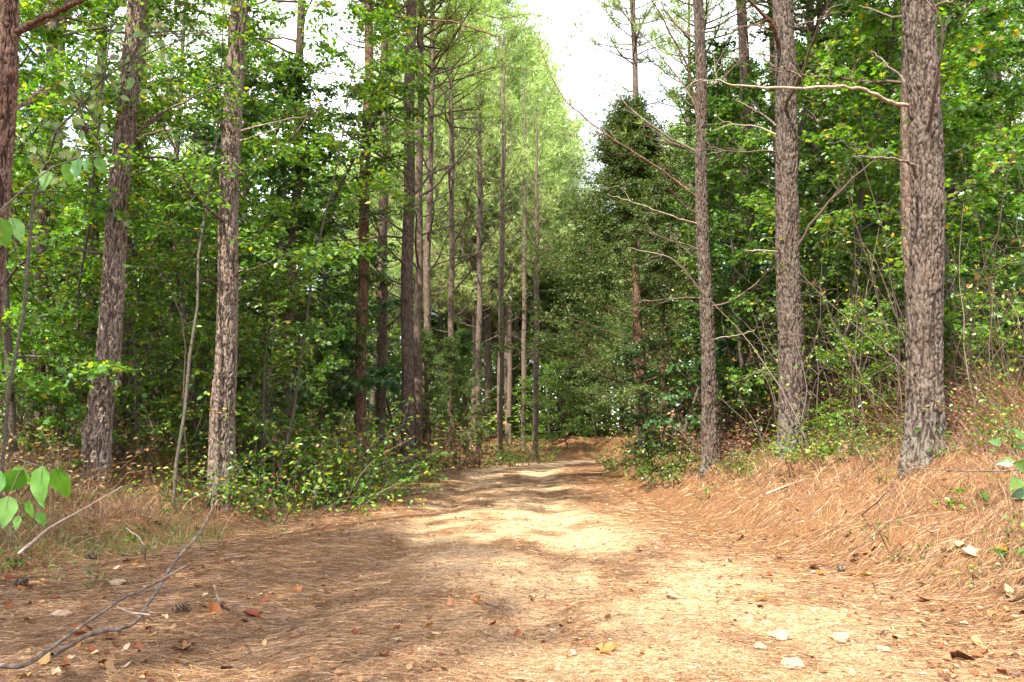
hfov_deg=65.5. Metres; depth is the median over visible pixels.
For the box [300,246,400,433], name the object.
broadleaf tree
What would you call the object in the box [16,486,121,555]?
fallen branch
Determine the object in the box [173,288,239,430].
broadleaf tree
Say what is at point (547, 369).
broadleaf tree
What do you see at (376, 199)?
pine tree
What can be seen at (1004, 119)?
broadleaf tree
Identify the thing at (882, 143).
broadleaf tree
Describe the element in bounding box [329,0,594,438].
pine tree
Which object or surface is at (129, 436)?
thicket
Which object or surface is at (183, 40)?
pine tree
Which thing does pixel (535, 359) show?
pine tree
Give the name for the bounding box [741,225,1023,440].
thicket
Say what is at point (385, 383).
broadleaf tree
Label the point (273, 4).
pine tree
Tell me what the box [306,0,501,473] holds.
pine tree
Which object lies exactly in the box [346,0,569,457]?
pine tree
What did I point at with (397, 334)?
broadleaf tree
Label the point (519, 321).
pine tree
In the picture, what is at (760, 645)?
stone
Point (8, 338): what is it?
broadleaf tree
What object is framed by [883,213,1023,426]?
thicket
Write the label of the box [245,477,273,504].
plant
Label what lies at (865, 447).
shrub
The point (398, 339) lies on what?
pine tree
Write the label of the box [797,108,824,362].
pine tree
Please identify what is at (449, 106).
pine tree
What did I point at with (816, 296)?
broadleaf tree
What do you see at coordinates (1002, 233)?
broadleaf tree
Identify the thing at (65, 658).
fallen leaf
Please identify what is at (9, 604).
fallen leaf
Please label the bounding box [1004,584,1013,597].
fallen leaf
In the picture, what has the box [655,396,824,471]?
shrub
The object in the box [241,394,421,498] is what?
shrub
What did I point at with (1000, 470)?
fallen branch
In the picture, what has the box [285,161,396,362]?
pine tree
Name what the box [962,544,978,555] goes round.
fallen leaf
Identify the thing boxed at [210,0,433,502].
broadleaf tree
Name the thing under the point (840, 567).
pine cone
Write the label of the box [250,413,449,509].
shrub
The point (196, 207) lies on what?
broadleaf tree
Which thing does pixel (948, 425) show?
shrub
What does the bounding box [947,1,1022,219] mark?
pine tree
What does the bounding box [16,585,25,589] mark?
fallen leaf
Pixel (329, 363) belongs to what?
broadleaf tree
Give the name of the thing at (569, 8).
sky
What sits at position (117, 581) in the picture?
stone
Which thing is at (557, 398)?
pine tree
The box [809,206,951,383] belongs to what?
broadleaf tree
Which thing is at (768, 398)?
thicket
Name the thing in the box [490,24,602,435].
pine tree
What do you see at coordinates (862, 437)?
plant
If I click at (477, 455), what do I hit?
shrub
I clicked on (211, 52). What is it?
broadleaf tree
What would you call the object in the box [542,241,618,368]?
pine tree
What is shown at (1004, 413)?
shrub
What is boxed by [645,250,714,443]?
broadleaf tree
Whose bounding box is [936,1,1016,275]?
pine tree
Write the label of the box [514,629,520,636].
fallen leaf
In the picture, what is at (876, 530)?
plant
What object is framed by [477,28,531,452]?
pine tree
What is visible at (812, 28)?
pine tree
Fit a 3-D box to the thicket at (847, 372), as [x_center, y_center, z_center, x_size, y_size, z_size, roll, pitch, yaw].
[9.029,0.065,20.051,5.468,5.188,5.659,-4,-7,33]
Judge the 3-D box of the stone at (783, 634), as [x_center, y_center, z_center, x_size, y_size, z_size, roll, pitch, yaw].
[1.608,1.766,4.787,0.129,0.045,0.148,-5,2,-24]
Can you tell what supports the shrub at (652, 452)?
on the ground at (574, 457)
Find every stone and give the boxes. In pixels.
[49,610,72,617]
[109,579,125,585]
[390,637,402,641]
[666,593,679,598]
[754,642,766,649]
[767,629,791,640]
[780,657,804,668]
[830,632,849,642]
[875,645,891,652]
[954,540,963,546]
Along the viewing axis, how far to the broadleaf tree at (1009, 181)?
21.60 m
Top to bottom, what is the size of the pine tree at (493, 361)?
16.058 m
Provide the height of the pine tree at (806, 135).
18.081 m
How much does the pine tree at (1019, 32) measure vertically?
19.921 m
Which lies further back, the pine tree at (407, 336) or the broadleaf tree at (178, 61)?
the pine tree at (407, 336)
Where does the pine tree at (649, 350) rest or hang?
on the ground at (574, 457)
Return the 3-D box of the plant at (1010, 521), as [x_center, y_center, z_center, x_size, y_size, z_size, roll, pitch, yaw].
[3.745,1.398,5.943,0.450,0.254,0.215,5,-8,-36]
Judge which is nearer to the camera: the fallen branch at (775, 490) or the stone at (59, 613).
the stone at (59, 613)
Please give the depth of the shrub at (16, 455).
8.98 m
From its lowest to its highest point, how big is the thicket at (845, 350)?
4.264 m
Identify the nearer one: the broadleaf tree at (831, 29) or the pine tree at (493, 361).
the broadleaf tree at (831, 29)
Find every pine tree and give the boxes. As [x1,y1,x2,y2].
[0,0,127,584]
[8,0,205,469]
[9,0,226,492]
[11,89,82,295]
[13,151,103,332]
[16,57,32,171]
[18,0,196,456]
[20,4,122,444]
[62,143,101,298]
[72,3,217,471]
[98,159,203,328]
[101,0,204,307]
[118,0,229,394]
[142,0,337,510]
[149,135,252,296]
[178,0,297,401]
[199,0,365,460]
[199,91,264,214]
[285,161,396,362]
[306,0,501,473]
[316,0,496,477]
[318,42,460,310]
[321,0,431,469]
[321,136,436,420]
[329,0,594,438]
[333,234,400,363]
[335,0,445,448]
[338,0,493,470]
[342,55,530,437]
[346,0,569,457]
[349,128,395,434]
[369,124,402,420]
[375,55,571,441]
[388,0,513,449]
[388,293,492,391]
[388,298,437,364]
[413,247,491,409]
[439,26,518,451]
[443,89,602,434]
[444,260,483,406]
[445,265,547,406]
[471,320,519,390]
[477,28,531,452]
[482,154,606,355]
[483,96,535,441]
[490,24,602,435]
[490,94,540,446]
[496,62,548,448]
[508,97,569,458]
[512,245,530,433]
[519,277,550,434]
[521,0,775,478]
[530,327,560,435]
[532,98,608,428]
[539,300,543,428]
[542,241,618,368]
[547,176,582,435]
[566,186,599,436]
[567,240,632,434]
[584,0,686,453]
[584,187,601,434]
[589,130,628,435]
[592,293,613,434]
[593,208,615,435]
[596,146,714,439]
[597,299,658,413]
[607,206,624,436]
[612,112,715,431]
[631,0,736,418]
[642,110,664,412]
[646,0,761,301]
[683,0,973,478]
[691,45,753,429]
[694,0,902,459]
[695,0,770,435]
[714,0,842,412]
[751,11,827,356]
[751,83,771,212]
[758,2,825,282]
[766,0,1023,433]
[774,5,849,435]
[793,0,898,229]
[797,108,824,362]
[798,29,834,318]
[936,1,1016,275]
[945,1,1023,102]
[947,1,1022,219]
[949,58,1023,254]
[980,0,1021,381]
[992,1,1023,65]
[1003,35,1023,144]
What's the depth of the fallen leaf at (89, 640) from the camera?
4.64 m
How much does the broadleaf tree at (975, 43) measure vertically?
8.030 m
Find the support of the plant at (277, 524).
on the ground at (574, 457)
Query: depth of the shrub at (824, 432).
10.99 m
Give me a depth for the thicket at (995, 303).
11.79 m
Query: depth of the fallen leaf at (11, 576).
6.65 m
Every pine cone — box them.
[13,577,28,586]
[79,123,88,133]
[84,551,97,559]
[174,601,191,613]
[836,563,846,572]
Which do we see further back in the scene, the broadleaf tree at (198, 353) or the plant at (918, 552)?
the broadleaf tree at (198, 353)
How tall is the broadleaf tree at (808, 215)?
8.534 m
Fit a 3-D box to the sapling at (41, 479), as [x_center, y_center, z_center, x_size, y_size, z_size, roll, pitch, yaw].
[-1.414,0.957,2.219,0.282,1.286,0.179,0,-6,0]
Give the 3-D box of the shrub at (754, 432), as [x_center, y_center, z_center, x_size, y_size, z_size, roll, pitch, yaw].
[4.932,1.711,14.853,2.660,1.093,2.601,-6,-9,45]
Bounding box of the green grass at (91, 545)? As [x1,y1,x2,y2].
[0,420,1023,583]
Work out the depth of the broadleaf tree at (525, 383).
42.96 m
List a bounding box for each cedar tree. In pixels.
[387,328,464,465]
[431,333,482,463]
[437,325,498,453]
[461,84,812,465]
[493,258,632,435]
[564,219,737,448]
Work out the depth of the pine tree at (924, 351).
8.33 m
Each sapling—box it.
[0,8,183,525]
[0,154,106,373]
[0,300,89,460]
[0,454,70,530]
[33,336,126,478]
[45,302,182,450]
[170,328,276,448]
[250,406,304,437]
[294,377,349,450]
[324,391,352,442]
[662,346,699,431]
[686,349,735,423]
[724,313,777,425]
[795,295,905,444]
[890,263,1005,402]
[943,296,1020,422]
[978,305,1021,387]
[988,428,1023,498]
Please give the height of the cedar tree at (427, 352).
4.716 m
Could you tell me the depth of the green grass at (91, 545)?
8.24 m
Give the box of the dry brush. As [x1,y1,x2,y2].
[0,329,1023,511]
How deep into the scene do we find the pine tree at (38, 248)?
13.21 m
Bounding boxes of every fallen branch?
[0,500,218,669]
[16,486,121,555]
[765,480,802,494]
[881,435,1017,471]
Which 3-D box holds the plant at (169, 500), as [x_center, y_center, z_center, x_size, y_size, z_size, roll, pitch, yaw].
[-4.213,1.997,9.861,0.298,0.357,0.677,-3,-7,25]
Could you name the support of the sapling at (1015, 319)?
on the ground at (574, 457)
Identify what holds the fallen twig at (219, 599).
on the ground at (574, 457)
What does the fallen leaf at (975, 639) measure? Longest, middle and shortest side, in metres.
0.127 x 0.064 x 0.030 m
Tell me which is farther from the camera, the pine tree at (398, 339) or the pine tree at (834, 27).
the pine tree at (398, 339)
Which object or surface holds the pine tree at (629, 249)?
on the ground at (574, 457)
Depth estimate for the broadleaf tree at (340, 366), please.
48.80 m
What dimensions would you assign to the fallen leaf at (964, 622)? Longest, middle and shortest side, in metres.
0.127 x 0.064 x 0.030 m
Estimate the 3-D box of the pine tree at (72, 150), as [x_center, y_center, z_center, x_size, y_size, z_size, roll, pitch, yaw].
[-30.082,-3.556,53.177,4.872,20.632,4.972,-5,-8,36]
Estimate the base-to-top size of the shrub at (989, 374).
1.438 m
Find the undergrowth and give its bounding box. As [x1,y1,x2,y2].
[0,375,1012,504]
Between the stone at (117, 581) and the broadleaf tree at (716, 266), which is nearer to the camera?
the stone at (117, 581)
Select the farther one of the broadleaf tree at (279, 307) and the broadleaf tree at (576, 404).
the broadleaf tree at (576, 404)
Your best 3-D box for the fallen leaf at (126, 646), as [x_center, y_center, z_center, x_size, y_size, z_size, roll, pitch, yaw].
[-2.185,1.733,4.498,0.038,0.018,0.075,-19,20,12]
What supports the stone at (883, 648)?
on the ground at (574, 457)
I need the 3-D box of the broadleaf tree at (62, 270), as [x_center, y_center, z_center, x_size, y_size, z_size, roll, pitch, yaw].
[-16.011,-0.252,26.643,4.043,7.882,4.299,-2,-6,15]
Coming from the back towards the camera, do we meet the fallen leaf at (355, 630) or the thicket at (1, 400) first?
the thicket at (1, 400)
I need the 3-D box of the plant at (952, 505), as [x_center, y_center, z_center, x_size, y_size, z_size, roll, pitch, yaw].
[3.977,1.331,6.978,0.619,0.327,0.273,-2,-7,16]
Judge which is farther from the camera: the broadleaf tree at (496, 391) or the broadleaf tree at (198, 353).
the broadleaf tree at (496, 391)
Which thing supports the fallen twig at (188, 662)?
on the ground at (574, 457)
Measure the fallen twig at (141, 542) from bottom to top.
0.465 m
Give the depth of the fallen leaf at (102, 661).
4.22 m
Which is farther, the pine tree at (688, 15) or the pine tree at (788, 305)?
the pine tree at (688, 15)
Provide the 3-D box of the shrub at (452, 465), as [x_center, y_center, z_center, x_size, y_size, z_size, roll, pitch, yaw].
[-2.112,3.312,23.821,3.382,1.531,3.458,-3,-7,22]
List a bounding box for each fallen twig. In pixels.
[126,528,145,559]
[180,655,221,664]
[213,584,258,609]
[861,478,894,514]
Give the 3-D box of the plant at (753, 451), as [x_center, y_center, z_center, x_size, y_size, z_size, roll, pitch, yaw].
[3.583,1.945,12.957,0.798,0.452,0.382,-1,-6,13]
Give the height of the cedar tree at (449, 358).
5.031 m
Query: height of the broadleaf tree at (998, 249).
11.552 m
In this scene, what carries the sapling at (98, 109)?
on the ground at (574, 457)
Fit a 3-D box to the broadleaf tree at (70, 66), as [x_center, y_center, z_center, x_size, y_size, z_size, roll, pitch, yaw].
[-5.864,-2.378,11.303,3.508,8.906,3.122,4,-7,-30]
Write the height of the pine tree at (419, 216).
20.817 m
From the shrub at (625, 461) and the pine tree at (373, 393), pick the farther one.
the pine tree at (373, 393)
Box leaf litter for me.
[0,435,1023,681]
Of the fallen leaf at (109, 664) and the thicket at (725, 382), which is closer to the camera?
the fallen leaf at (109, 664)
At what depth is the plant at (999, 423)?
8.10 m
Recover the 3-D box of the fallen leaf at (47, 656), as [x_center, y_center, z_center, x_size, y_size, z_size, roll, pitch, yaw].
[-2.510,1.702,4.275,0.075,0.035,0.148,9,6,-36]
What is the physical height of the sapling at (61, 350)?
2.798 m
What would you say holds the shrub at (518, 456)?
on the ground at (574, 457)
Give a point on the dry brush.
(1004, 402)
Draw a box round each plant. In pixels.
[0,532,32,570]
[20,557,76,581]
[76,561,109,589]
[121,516,144,542]
[148,486,195,514]
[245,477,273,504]
[246,495,277,510]
[252,518,293,533]
[686,480,716,505]
[707,448,756,469]
[733,469,761,482]
[845,425,879,448]
[849,515,900,542]
[872,465,895,484]
[880,543,904,561]
[907,543,931,560]
[914,422,995,458]
[929,474,1003,508]
[932,557,1000,587]
[977,530,1023,567]
[981,412,1023,439]
[996,512,1023,545]
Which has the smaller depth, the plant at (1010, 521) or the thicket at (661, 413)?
the plant at (1010, 521)
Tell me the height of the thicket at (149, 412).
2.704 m
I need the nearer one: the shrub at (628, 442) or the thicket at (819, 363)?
the thicket at (819, 363)
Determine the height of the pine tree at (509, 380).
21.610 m
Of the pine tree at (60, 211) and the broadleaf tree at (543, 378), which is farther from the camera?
the pine tree at (60, 211)
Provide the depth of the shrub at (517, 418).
49.22 m
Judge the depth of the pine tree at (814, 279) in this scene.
13.97 m
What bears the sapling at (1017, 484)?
on the ground at (574, 457)
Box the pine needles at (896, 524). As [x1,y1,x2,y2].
[612,446,1023,616]
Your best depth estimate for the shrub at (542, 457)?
35.03 m
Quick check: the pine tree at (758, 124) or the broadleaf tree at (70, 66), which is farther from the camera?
the pine tree at (758, 124)
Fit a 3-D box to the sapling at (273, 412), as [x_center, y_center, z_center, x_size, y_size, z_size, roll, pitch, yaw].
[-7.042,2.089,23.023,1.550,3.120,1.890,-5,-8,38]
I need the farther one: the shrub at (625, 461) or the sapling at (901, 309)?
the shrub at (625, 461)
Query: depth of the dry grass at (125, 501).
8.62 m
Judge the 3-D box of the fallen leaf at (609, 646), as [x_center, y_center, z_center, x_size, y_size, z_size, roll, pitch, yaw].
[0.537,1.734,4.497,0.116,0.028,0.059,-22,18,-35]
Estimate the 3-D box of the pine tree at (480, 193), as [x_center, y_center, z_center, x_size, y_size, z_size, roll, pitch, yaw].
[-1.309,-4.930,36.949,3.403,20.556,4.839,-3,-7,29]
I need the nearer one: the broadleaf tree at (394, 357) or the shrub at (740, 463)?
the shrub at (740, 463)
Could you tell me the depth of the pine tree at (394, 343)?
72.70 m
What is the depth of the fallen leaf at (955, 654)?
4.31 m
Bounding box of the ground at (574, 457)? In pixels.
[0,431,1023,681]
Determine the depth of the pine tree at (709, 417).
14.36 m
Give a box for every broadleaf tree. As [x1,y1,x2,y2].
[0,0,153,471]
[0,2,144,459]
[2,187,85,415]
[3,205,145,423]
[8,0,249,458]
[8,150,33,278]
[9,0,242,461]
[12,187,36,322]
[12,217,83,361]
[15,194,106,380]
[25,176,208,418]
[52,170,213,432]
[58,246,208,469]
[61,201,216,426]
[76,55,351,459]
[85,0,343,506]
[95,74,275,478]
[134,24,289,378]
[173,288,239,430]
[176,48,378,437]
[179,258,335,491]
[180,84,401,450]
[201,55,435,408]
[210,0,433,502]
[239,146,407,455]
[239,213,349,427]
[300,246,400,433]
[300,327,354,420]
[335,262,424,453]
[345,338,370,421]
[347,328,400,419]
[375,361,401,412]
[386,315,446,412]
[413,304,471,430]
[457,346,503,414]
[482,366,519,414]
[492,328,543,424]
[512,376,565,449]
[513,331,575,442]
[532,359,597,448]
[554,354,594,433]
[561,326,607,435]
[561,352,610,438]
[589,165,718,437]
[597,337,654,425]
[610,338,678,472]
[632,239,774,470]
[641,165,768,377]
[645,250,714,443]
[651,28,807,432]
[653,48,828,428]
[669,96,814,444]
[674,86,771,355]
[676,191,772,395]
[707,0,899,353]
[708,163,844,394]
[724,0,1023,416]
[736,194,875,397]
[751,10,1019,398]
[755,0,950,397]
[758,0,1022,386]
[797,0,1023,410]
[798,0,1012,391]
[798,22,900,363]
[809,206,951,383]
[839,0,1023,315]
[843,10,1023,361]
[944,0,1023,395]
[944,114,1023,343]
[945,88,967,229]
[952,77,1023,298]
[973,115,1023,256]
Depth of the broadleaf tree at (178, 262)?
12.62 m
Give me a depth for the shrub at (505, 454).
28.55 m
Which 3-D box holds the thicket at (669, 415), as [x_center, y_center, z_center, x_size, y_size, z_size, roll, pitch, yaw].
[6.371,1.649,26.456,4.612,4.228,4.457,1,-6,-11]
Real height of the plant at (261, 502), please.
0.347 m
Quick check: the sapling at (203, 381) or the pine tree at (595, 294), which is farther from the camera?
the pine tree at (595, 294)
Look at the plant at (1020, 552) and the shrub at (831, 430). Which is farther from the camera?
the shrub at (831, 430)
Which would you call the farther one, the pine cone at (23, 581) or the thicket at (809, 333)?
the thicket at (809, 333)
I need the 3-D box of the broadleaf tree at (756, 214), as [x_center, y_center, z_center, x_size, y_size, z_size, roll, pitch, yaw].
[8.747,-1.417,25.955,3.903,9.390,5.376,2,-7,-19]
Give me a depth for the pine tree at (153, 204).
62.26 m
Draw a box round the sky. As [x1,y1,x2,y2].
[15,0,1023,426]
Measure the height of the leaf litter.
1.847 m
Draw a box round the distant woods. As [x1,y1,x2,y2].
[177,311,676,434]
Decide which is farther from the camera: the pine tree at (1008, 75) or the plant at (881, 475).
the pine tree at (1008, 75)
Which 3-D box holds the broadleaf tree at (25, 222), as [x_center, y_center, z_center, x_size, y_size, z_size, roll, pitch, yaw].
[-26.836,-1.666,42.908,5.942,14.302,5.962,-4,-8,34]
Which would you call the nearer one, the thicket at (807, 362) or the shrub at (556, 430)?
the thicket at (807, 362)
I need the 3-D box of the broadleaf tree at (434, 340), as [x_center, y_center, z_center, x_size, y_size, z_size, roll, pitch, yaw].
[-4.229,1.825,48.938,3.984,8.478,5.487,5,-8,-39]
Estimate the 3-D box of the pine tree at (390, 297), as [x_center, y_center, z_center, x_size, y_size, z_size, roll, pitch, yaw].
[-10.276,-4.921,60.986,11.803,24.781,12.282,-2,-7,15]
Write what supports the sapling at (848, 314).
on the ground at (574, 457)
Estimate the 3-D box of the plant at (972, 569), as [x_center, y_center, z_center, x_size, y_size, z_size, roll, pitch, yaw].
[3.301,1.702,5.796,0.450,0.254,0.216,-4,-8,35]
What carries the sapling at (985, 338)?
on the ground at (574, 457)
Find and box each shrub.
[0,397,82,457]
[0,423,106,503]
[2,411,172,492]
[58,388,294,482]
[106,450,258,509]
[107,393,367,493]
[124,408,364,490]
[128,422,208,458]
[192,433,400,521]
[198,397,442,499]
[199,413,308,454]
[235,418,454,517]
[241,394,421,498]
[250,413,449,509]
[290,420,462,500]
[314,415,400,452]
[340,390,528,440]
[372,427,505,470]
[383,456,448,481]
[422,426,529,467]
[431,425,532,467]
[432,402,550,435]
[444,396,612,437]
[454,398,587,439]
[456,429,540,466]
[488,435,571,463]
[551,400,678,436]
[586,435,635,475]
[602,407,725,452]
[604,431,661,456]
[605,428,700,486]
[608,419,727,474]
[616,409,686,436]
[654,412,775,454]
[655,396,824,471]
[692,428,775,467]
[697,409,844,449]
[705,446,773,480]
[719,407,818,449]
[751,422,885,465]
[761,383,885,428]
[766,400,901,456]
[767,404,865,450]
[776,378,950,436]
[834,347,1023,433]
[840,384,1008,449]
[844,410,903,462]
[855,372,1023,439]
[894,349,1022,406]
[937,367,1023,453]
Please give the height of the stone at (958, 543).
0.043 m
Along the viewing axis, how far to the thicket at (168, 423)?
12.12 m
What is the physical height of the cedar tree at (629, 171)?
9.199 m
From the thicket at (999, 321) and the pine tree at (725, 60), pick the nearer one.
the thicket at (999, 321)
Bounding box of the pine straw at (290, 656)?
[0,436,1023,681]
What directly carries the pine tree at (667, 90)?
on the ground at (574, 457)
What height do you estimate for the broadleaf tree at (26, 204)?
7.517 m
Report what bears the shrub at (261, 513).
on the ground at (574, 457)
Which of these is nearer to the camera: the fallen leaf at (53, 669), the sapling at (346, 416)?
the fallen leaf at (53, 669)
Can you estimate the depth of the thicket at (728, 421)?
16.12 m
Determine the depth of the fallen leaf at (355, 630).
4.89 m
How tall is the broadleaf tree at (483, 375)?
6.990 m
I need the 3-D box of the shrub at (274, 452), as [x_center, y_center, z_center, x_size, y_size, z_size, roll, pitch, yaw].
[-4.234,1.553,12.135,3.246,1.508,3.868,-1,-6,10]
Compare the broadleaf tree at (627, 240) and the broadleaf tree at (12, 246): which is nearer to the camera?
the broadleaf tree at (12, 246)
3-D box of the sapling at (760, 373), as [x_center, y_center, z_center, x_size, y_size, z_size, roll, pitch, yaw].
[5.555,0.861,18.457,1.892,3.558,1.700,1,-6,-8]
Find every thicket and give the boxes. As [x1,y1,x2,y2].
[0,292,74,453]
[0,293,97,471]
[0,313,203,460]
[1,211,357,485]
[2,349,76,451]
[127,338,210,458]
[205,354,316,444]
[245,328,387,458]
[344,394,431,447]
[642,273,813,428]
[648,387,719,438]
[649,355,730,445]
[649,378,699,441]
[650,284,836,432]
[653,318,833,423]
[655,341,773,443]
[664,302,826,445]
[672,108,1023,448]
[673,307,865,453]
[720,281,902,444]
[725,308,897,430]
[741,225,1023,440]
[750,257,1002,408]
[758,111,1023,444]
[758,260,1011,426]
[758,296,904,414]
[760,267,975,409]
[805,278,1023,424]
[806,313,944,425]
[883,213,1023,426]
[894,276,1021,391]
[946,208,1023,385]
[980,237,1022,378]
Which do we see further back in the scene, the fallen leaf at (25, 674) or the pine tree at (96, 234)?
the pine tree at (96, 234)
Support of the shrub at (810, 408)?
on the ground at (574, 457)
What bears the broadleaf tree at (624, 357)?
on the ground at (574, 457)
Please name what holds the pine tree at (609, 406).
on the ground at (574, 457)
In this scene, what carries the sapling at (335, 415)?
on the ground at (574, 457)
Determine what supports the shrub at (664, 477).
on the ground at (574, 457)
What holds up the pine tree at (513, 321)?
on the ground at (574, 457)
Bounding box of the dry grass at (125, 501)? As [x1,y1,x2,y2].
[0,402,1023,581]
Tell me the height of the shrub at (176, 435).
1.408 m
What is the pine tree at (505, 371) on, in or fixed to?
on the ground at (574, 457)
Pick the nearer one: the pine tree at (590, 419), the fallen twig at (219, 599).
the fallen twig at (219, 599)
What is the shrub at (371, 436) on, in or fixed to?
on the ground at (574, 457)
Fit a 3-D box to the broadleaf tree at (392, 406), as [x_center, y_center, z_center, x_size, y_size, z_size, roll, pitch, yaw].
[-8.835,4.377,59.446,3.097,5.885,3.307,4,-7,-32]
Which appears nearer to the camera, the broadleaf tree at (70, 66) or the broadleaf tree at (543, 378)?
the broadleaf tree at (70, 66)
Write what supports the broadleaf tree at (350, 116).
on the ground at (574, 457)
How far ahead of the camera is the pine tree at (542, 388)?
65.80 m
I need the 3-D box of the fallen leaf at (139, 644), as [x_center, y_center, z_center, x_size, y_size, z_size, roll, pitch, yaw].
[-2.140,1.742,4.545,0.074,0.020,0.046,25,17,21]
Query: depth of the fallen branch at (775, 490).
10.07 m
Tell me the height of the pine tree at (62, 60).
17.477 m
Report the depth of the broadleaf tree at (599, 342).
49.93 m
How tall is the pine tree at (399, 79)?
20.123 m
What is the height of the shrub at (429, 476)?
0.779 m
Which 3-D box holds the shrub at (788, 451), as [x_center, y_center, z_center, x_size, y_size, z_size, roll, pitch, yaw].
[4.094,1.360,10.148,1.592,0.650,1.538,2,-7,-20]
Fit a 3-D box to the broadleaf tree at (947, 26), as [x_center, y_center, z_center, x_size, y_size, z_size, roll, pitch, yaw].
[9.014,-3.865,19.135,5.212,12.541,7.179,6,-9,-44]
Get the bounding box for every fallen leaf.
[3,574,19,578]
[5,602,13,606]
[15,672,30,676]
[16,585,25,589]
[37,651,51,663]
[51,666,60,671]
[61,669,77,676]
[62,655,70,663]
[72,623,86,630]
[74,631,87,635]
[83,636,98,643]
[87,644,98,651]
[98,659,107,663]
[105,659,115,672]
[121,642,129,651]
[132,641,142,647]
[168,623,176,629]
[173,640,191,649]
[209,600,221,613]
[221,665,232,669]
[244,607,261,617]
[258,596,268,601]
[351,628,362,633]
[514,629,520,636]
[594,643,603,648]
[599,642,615,653]
[754,594,766,600]
[880,630,886,636]
[947,618,967,623]
[950,651,974,660]
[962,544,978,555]
[968,652,983,657]
[971,635,987,647]
[992,543,1007,549]
[996,669,1010,674]
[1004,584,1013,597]
[1005,670,1019,677]
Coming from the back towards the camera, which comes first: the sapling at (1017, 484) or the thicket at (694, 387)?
the thicket at (694, 387)
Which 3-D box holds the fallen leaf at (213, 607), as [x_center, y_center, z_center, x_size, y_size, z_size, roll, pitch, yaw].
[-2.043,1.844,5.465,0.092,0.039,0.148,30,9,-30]
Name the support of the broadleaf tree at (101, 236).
on the ground at (574, 457)
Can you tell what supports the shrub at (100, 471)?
on the ground at (574, 457)
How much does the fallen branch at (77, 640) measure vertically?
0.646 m
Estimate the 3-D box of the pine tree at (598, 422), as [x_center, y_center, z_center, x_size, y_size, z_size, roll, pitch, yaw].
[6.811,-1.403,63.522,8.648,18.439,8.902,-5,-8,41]
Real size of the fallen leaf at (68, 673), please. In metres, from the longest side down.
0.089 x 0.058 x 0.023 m
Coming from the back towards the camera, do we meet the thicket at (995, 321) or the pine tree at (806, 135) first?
the pine tree at (806, 135)
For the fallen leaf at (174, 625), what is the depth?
4.99 m
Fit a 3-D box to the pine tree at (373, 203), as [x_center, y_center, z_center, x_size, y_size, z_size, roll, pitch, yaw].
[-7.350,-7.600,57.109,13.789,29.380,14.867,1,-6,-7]
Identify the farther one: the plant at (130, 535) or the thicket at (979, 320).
the thicket at (979, 320)
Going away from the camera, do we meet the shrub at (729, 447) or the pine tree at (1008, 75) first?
the shrub at (729, 447)
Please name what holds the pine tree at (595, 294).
on the ground at (574, 457)
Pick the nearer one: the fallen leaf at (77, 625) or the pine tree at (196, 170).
the fallen leaf at (77, 625)
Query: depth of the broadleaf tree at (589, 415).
52.23 m
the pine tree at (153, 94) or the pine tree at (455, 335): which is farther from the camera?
the pine tree at (455, 335)
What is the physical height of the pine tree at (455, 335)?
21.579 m
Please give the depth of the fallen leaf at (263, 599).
5.81 m
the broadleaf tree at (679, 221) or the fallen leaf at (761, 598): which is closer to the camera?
the fallen leaf at (761, 598)
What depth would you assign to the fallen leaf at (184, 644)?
4.61 m
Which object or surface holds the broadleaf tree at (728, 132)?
on the ground at (574, 457)
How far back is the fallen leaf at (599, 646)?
4.55 m
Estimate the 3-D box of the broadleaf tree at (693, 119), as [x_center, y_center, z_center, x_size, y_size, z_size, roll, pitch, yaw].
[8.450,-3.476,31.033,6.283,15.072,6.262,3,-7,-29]
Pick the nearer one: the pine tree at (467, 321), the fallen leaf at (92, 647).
the fallen leaf at (92, 647)
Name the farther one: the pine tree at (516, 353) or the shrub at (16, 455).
the pine tree at (516, 353)
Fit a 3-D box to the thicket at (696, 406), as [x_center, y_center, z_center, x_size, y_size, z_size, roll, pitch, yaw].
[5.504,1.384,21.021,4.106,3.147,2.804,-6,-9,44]
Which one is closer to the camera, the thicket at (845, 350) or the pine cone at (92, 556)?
the pine cone at (92, 556)
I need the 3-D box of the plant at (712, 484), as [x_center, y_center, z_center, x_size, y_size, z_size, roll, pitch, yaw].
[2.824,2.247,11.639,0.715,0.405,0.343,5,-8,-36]
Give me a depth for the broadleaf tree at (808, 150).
19.45 m
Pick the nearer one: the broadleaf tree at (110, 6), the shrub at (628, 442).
the broadleaf tree at (110, 6)
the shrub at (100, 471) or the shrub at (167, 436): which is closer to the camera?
the shrub at (100, 471)
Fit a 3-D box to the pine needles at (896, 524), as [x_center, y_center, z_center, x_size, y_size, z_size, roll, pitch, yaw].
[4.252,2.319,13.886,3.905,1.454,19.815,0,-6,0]
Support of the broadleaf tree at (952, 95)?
on the ground at (574, 457)
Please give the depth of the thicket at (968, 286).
9.72 m
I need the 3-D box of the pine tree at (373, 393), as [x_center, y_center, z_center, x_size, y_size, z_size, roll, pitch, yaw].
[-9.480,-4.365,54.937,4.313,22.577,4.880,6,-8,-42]
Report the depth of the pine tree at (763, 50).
30.70 m
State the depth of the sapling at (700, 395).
24.29 m
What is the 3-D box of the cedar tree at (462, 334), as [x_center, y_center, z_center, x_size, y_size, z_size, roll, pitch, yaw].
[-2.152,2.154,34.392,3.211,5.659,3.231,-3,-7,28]
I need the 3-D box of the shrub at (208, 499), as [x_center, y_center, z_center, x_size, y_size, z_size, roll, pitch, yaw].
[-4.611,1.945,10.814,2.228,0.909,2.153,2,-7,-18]

